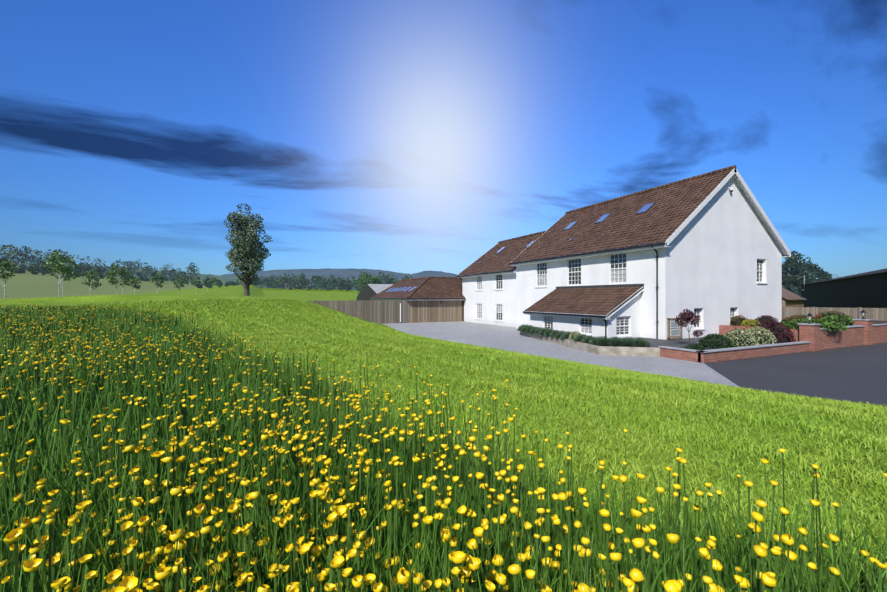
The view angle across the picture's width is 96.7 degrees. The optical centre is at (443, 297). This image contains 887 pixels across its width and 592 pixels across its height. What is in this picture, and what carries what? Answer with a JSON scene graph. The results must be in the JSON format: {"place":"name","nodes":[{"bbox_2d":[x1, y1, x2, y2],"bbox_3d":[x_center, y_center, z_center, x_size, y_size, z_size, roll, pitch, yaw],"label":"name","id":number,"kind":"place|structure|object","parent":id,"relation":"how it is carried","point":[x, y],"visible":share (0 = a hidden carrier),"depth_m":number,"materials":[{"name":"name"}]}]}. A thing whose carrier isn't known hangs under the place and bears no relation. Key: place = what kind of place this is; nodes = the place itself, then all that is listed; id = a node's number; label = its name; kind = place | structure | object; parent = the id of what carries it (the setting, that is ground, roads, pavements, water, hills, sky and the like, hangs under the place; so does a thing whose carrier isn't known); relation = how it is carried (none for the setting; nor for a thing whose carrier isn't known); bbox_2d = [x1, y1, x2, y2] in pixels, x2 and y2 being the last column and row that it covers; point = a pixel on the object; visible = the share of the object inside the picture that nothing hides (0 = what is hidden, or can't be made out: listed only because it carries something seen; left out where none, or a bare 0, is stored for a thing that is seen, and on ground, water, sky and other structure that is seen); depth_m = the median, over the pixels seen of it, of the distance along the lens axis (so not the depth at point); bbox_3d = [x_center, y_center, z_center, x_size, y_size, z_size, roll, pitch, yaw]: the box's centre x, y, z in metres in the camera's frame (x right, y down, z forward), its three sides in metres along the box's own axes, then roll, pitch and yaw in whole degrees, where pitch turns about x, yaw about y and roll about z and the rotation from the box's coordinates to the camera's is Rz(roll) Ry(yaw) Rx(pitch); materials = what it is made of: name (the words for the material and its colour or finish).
{"place":"outdoors","nodes":[
{"label":"outdoors","id":0,"kind":"place"},
{"bbox_2d":[16,263,355,289],"bbox_3d":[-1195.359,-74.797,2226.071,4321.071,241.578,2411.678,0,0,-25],"label":"trees","id":1,"kind":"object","parent":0,"point":[223,279],"depth_m":2128.12,"materials":[{"name":"green plant"}]},
{"bbox_2d":[219,268,456,288],"bbox_3d":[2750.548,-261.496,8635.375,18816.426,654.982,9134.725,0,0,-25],"label":"hills","id":2,"kind":"structure","parent":0,"point":[336,273],"depth_m":7709.65,"materials":[{"name":"green plant"}]},
{"bbox_2d":[357,284,393,299],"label":"grey barn","id":3,"kind":"structure","parent":0,"point":[368,291],"depth_m":76.31,"materials":[{"name":"metal"}]},
{"bbox_2d":[0,302,886,591],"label":"meadow grass","id":4,"kind":"structure","parent":0,"point":[54,476],"depth_m":1.27,"materials":[{"name":"green plant"}]},
{"bbox_2d":[0,271,886,590],"bbox_3d":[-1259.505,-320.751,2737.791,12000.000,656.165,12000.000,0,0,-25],"label":"grass","id":5,"kind":"structure","parent":0,"point":[26,287],"depth_m":3.83,"materials":[{"name":"green plant"}]},
{"bbox_2d":[0,259,18,298],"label":"birch tree","id":6,"kind":"object","parent":5,"relation":"on","point":[3,273],"visible":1,"depth_m":36.07,"materials":[{"name":"green plant"}]},
{"bbox_2d":[41,249,81,296],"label":"birch tree","id":7,"kind":"object","parent":5,"relation":"on","point":[62,276],"visible":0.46,"depth_m":43.14,"materials":[{"name":"green plant"}]},
{"bbox_2d":[44,252,80,296],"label":"birch tree","id":8,"kind":"object","parent":5,"relation":"on","point":[65,268],"visible":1,"depth_m":40.19,"materials":[{"name":"green plant"}]},
{"bbox_2d":[78,267,101,294],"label":"birch tree","id":9,"kind":"object","parent":5,"relation":"on","point":[90,278],"visible":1,"depth_m":49.25,"materials":[{"name":"green plant"}]},
{"bbox_2d":[104,264,127,294],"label":"birch tree","id":10,"kind":"object","parent":5,"relation":"on","point":[111,275],"visible":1,"depth_m":54.80,"materials":[{"name":"green plant"}]},
{"bbox_2d":[115,266,133,293],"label":"birch tree","id":11,"kind":"object","parent":5,"relation":"on","point":[128,278],"visible":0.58,"depth_m":57.03,"materials":[{"name":"green plant"}]},
{"bbox_2d":[129,276,141,293],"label":"birch tree","id":12,"kind":"object","parent":5,"relation":"on","point":[133,283],"visible":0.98,"depth_m":62.95,"materials":[{"name":"green plant"}]},
{"bbox_2d":[149,272,164,291],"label":"birch tree","id":13,"kind":"object","parent":5,"relation":"on","point":[160,279],"visible":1,"depth_m":73.05,"materials":[{"name":"green plant"}]},
{"bbox_2d":[171,275,187,290],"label":"birch tree","id":14,"kind":"object","parent":5,"relation":"on","point":[180,281],"visible":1,"depth_m":88.44,"materials":[{"name":"green plant"}]},
{"bbox_2d":[191,276,200,294],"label":"birch tree","id":15,"kind":"object","parent":5,"relation":"on","point":[197,282],"visible":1,"depth_m":106.47,"materials":[{"name":"green plant"}]},
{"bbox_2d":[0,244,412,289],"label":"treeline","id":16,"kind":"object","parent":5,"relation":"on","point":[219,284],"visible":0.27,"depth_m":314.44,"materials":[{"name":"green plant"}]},
{"bbox_2d":[203,276,213,291],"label":"birch tree","id":17,"kind":"object","parent":5,"relation":"on","point":[205,282],"visible":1,"depth_m":126.38,"materials":[{"name":"green plant"}]},
{"bbox_2d":[211,277,220,284],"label":"birch tree","id":18,"kind":"object","parent":5,"relation":"on","point":[215,280],"visible":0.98,"depth_m":147.84,"materials":[{"name":"green plant"}]},
{"bbox_2d":[223,203,272,295],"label":"poplar tree","id":19,"kind":"object","parent":5,"relation":"on","point":[249,253],"visible":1,"depth_m":70.20,"materials":[{"name":"green plant"}]},
{"bbox_2d":[286,279,306,288],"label":"tree","id":20,"kind":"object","parent":5,"relation":"on","point":[296,287],"depth_m":323.93,"materials":[{"name":"green plant"}]},
{"bbox_2d":[310,300,409,323],"bbox_3d":[-8.162,1.565,36.312,10.800,2.520,0.280,0,0,-25],"label":"fence","id":21,"kind":"object","parent":5,"relation":"on","point":[385,311],"visible":0.56,"depth_m":37.16,"materials":[{"name":"brown wood"}]},
{"bbox_2d":[355,272,382,293],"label":"oak tree","id":22,"kind":"object","parent":5,"relation":"on","point":[365,279],"visible":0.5,"depth_m":122.09,"materials":[{"name":"green plant"}]},
{"bbox_2d":[369,276,465,322],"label":"garage","id":23,"kind":"structure","parent":5,"relation":"on","point":[435,299],"depth_m":40.62,"materials":[{"name":"brown wood"}]},
{"bbox_2d":[0,245,838,290],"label":"treeline","id":24,"kind":"object","parent":5,"relation":"on","point":[34,269],"visible":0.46,"depth_m":280.59,"materials":[{"name":"green plant"}]},
{"bbox_2d":[0,304,886,591],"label":"flower stems","id":25,"kind":"object","parent":5,"relation":"on","point":[192,518],"visible":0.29,"depth_m":1.08,"materials":[{"name":"green plant"}]},
{"bbox_2d":[0,303,886,591],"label":"buttercups","id":26,"kind":"object","parent":25,"relation":"attached to","point":[304,547],"visible":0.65,"depth_m":0.87,"materials":[{"name":"yellow plant"}]},
{"bbox_2d":[456,165,791,339],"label":"house","id":27,"kind":"structure","parent":5,"relation":"on","point":[711,249],"depth_m":23.34,"materials":[{"name":"white paint"}]},
{"bbox_2d":[667,318,681,338],"bbox_3d":[12.046,1.625,20.554,1.120,1.080,0.070,0,0,-25],"label":"door","id":28,"kind":"structure","parent":27,"relation":"attached to","point":[674,330],"depth_m":20.46,"materials":[{"name":"wood"}]},
{"bbox_2d":[520,310,886,362],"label":"planter walls","id":29,"kind":"structure","parent":5,"relation":"on","point":[809,336],"depth_m":18.38,"materials":[{"name":"brick"}]},
{"bbox_2d":[521,324,530,331],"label":"shrub","id":30,"kind":"object","parent":29,"relation":"on","point":[524,328],"visible":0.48,"depth_m":25.18,"materials":[{"name":"green plant"}]},
{"bbox_2d":[525,325,534,332],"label":"shrub","id":31,"kind":"object","parent":29,"relation":"on","point":[527,330],"visible":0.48,"depth_m":24.61,"materials":[{"name":"green plant"}]},
{"bbox_2d":[530,327,538,333],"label":"shrub","id":32,"kind":"object","parent":29,"relation":"on","point":[532,330],"visible":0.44,"depth_m":23.96,"materials":[{"name":"green plant"}]},
{"bbox_2d":[534,327,541,334],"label":"shrub","id":33,"kind":"object","parent":29,"relation":"on","point":[537,331],"visible":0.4,"depth_m":23.39,"materials":[{"name":"green plant"}]},
{"bbox_2d":[537,327,550,335],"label":"shrub","id":34,"kind":"object","parent":29,"relation":"on","point":[542,331],"visible":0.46,"depth_m":22.74,"materials":[{"name":"green plant"}]},
{"bbox_2d":[544,328,554,336],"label":"shrub","id":35,"kind":"object","parent":29,"relation":"on","point":[546,333],"visible":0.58,"depth_m":22.15,"materials":[{"name":"green plant"}]},
{"bbox_2d":[549,330,557,337],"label":"shrub","id":36,"kind":"object","parent":29,"relation":"on","point":[552,335],"visible":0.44,"depth_m":21.54,"materials":[{"name":"green plant"}]},
{"bbox_2d":[554,331,565,338],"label":"shrub","id":37,"kind":"object","parent":29,"relation":"on","point":[558,335],"visible":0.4,"depth_m":20.94,"materials":[{"name":"green plant"}]},
{"bbox_2d":[560,331,572,340],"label":"shrub","id":38,"kind":"object","parent":29,"relation":"on","point":[565,336],"visible":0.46,"depth_m":20.28,"materials":[{"name":"green plant"}]},
{"bbox_2d":[568,331,580,340],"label":"variegated shrub","id":39,"kind":"object","parent":29,"relation":"on","point":[573,335],"visible":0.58,"depth_m":19.71,"materials":[{"name":"green plant"}]},
{"bbox_2d":[573,333,586,342],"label":"shrub","id":40,"kind":"object","parent":29,"relation":"on","point":[577,338],"visible":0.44,"depth_m":19.12,"materials":[{"name":"green plant"}]},
{"bbox_2d":[580,335,593,343],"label":"shrub","id":41,"kind":"object","parent":29,"relation":"on","point":[585,339],"visible":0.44,"depth_m":18.50,"materials":[{"name":"green plant"}]},
{"bbox_2d":[588,336,600,345],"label":"shrub","id":42,"kind":"object","parent":29,"relation":"on","point":[591,341],"visible":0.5,"depth_m":17.86,"materials":[{"name":"green plant"}]},
{"bbox_2d":[593,336,611,345],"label":"shrub","id":43,"kind":"object","parent":29,"relation":"on","point":[603,340],"visible":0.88,"depth_m":17.59,"materials":[{"name":"green plant"}]},
{"bbox_2d":[608,337,623,346],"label":"shrub","id":44,"kind":"object","parent":29,"relation":"on","point":[615,341],"visible":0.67,"depth_m":17.41,"materials":[{"name":"green plant"}]},
{"bbox_2d":[620,336,635,346],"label":"shrub","id":45,"kind":"object","parent":29,"relation":"on","point":[627,342],"visible":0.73,"depth_m":17.29,"materials":[{"name":"green plant"}]},
{"bbox_2d":[633,337,651,346],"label":"shrub","id":46,"kind":"object","parent":29,"relation":"on","point":[640,342],"visible":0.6,"depth_m":17.14,"materials":[{"name":"green plant"}]},
{"bbox_2d":[675,309,702,343],"bbox_3d":[10.953,1.351,17.711,1.168,1.697,0.730,0,0,-9],"label":"purple tree","id":47,"kind":"object","parent":29,"relation":"on","point":[684,316],"visible":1,"depth_m":17.61,"materials":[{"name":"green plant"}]},
{"bbox_2d":[684,344,705,349],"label":"shrub","id":48,"kind":"object","parent":29,"relation":"on","point":[694,346],"visible":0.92,"depth_m":16.26,"materials":[{"name":"green plant"}]},
{"bbox_2d":[698,333,734,348],"bbox_3d":[11.857,1.895,17.199,1.395,0.657,1.357,0,0,-25],"label":"dark shrub","id":49,"kind":"object","parent":29,"relation":"on","point":[716,341],"visible":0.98,"depth_m":16.90,"materials":[{"name":"green plant"}]},
{"bbox_2d":[730,315,747,325],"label":"red tip shrub","id":50,"kind":"object","parent":29,"relation":"on","point":[736,320],"visible":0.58,"depth_m":22.45,"materials":[{"name":"green plant"}]},
{"bbox_2d":[725,329,758,346],"bbox_3d":[13.274,1.801,17.706,1.414,0.834,1.419,0,0,-25],"label":"variegated shrub","id":51,"kind":"object","parent":29,"relation":"on","point":[743,338],"visible":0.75,"depth_m":17.36,"materials":[{"name":"green plant"}]},
{"bbox_2d":[740,319,759,326],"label":"gold shrub","id":52,"kind":"object","parent":29,"relation":"on","point":[750,323],"visible":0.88,"depth_m":21.26,"materials":[{"name":"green plant"}]},
{"bbox_2d":[746,326,776,344],"bbox_3d":[14.622,1.788,18.383,1.411,0.858,1.448,0,0,-25],"label":"variegated shrub","id":53,"kind":"object","parent":29,"relation":"on","point":[763,337],"visible":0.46,"depth_m":17.99,"materials":[{"name":"green plant"}]},
{"bbox_2d":[755,315,778,323],"bbox_3d":[18.622,1.333,22.792,1.273,0.628,1.293,0,0,-25],"label":"purple shrub","id":54,"kind":"object","parent":29,"relation":"on","point":[763,319],"visible":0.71,"depth_m":22.58,"materials":[{"name":"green plant"}]},
{"bbox_2d":[755,321,795,343],"bbox_3d":[16.049,1.686,19.280,1.867,1.074,1.862,0,0,-25],"label":"purple shrub","id":55,"kind":"object","parent":29,"relation":"on","point":[779,331],"visible":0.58,"depth_m":18.77,"materials":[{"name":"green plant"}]},
{"bbox_2d":[781,315,819,322],"bbox_3d":[20.037,1.315,22.127,1.930,0.687,2.070,0,0,-25],"label":"red tip shrub","id":56,"kind":"object","parent":29,"relation":"on","point":[796,317],"visible":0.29,"depth_m":22.12,"materials":[{"name":"green plant"}]},
{"bbox_2d":[781,318,847,331],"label":"shrubs","id":57,"kind":"object","parent":29,"relation":"on","point":[830,325],"visible":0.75,"depth_m":19.47,"materials":[{"name":"green plant"}]},
{"bbox_2d":[815,311,849,318],"bbox_3d":[24.288,1.237,24.656,1.911,0.818,1.943,0,0,-25],"label":"red tip shrub","id":58,"kind":"object","parent":29,"relation":"on","point":[824,314],"visible":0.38,"depth_m":24.53,"materials":[{"name":"green plant"}]},
{"bbox_2d":[820,315,853,325],"bbox_3d":[22.864,1.333,22.902,1.952,0.654,1.966,0,0,-25],"label":"green shrub","id":59,"kind":"object","parent":29,"relation":"on","point":[845,320],"visible":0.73,"depth_m":22.50,"materials":[{"name":"green plant"}]},
{"bbox_2d":[782,264,797,289],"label":"conifer tree","id":60,"kind":"object","parent":5,"relation":"on","point":[786,277],"visible":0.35,"depth_m":120.02,"materials":[{"name":"green plant"}]},
{"bbox_2d":[782,288,806,306],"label":"old outbuilding","id":61,"kind":"structure","parent":5,"relation":"on","point":[790,299],"depth_m":50.65,"materials":[{"name":"tile"}]},
{"bbox_2d":[782,251,818,295],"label":"tree","id":62,"kind":"object","parent":5,"relation":"on","point":[791,263],"visible":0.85,"depth_m":118.80,"materials":[{"name":"green plant"}]},
{"bbox_2d":[790,257,821,294],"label":"conifer tree","id":63,"kind":"object","parent":5,"relation":"on","point":[810,266],"visible":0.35,"depth_m":122.74,"materials":[{"name":"green plant"}]},
{"bbox_2d":[814,267,831,280],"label":"tree","id":64,"kind":"object","parent":5,"relation":"on","point":[822,274],"visible":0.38,"depth_m":127.35,"materials":[{"name":"green plant"}]},
{"bbox_2d":[782,307,886,320],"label":"fence","id":65,"kind":"object","parent":5,"relation":"on","point":[879,314],"visible":0.23,"depth_m":29.05,"materials":[{"name":"brown wood"}]},
{"bbox_2d":[801,268,886,307],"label":"barn","id":66,"kind":"structure","parent":5,"relation":"on","point":[866,290],"depth_m":47.69,"materials":[{"name":"grey"}]},
{"bbox_2d":[0,0,886,278],"label":"sky","id":67,"kind":"structure","parent":0,"point":[399,136],"materials":[{"name":"blue"}]},
{"bbox_2d":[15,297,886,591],"bbox_3d":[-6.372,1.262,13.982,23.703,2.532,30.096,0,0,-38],"label":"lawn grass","id":68,"kind":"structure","parent":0,"point":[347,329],"depth_m":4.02,"materials":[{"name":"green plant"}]},
{"bbox_2d":[384,321,886,406],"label":"driveway","id":69,"kind":"structure","parent":0,"point":[856,374],"depth_m":14.77,"materials":[{"name":"stone"}]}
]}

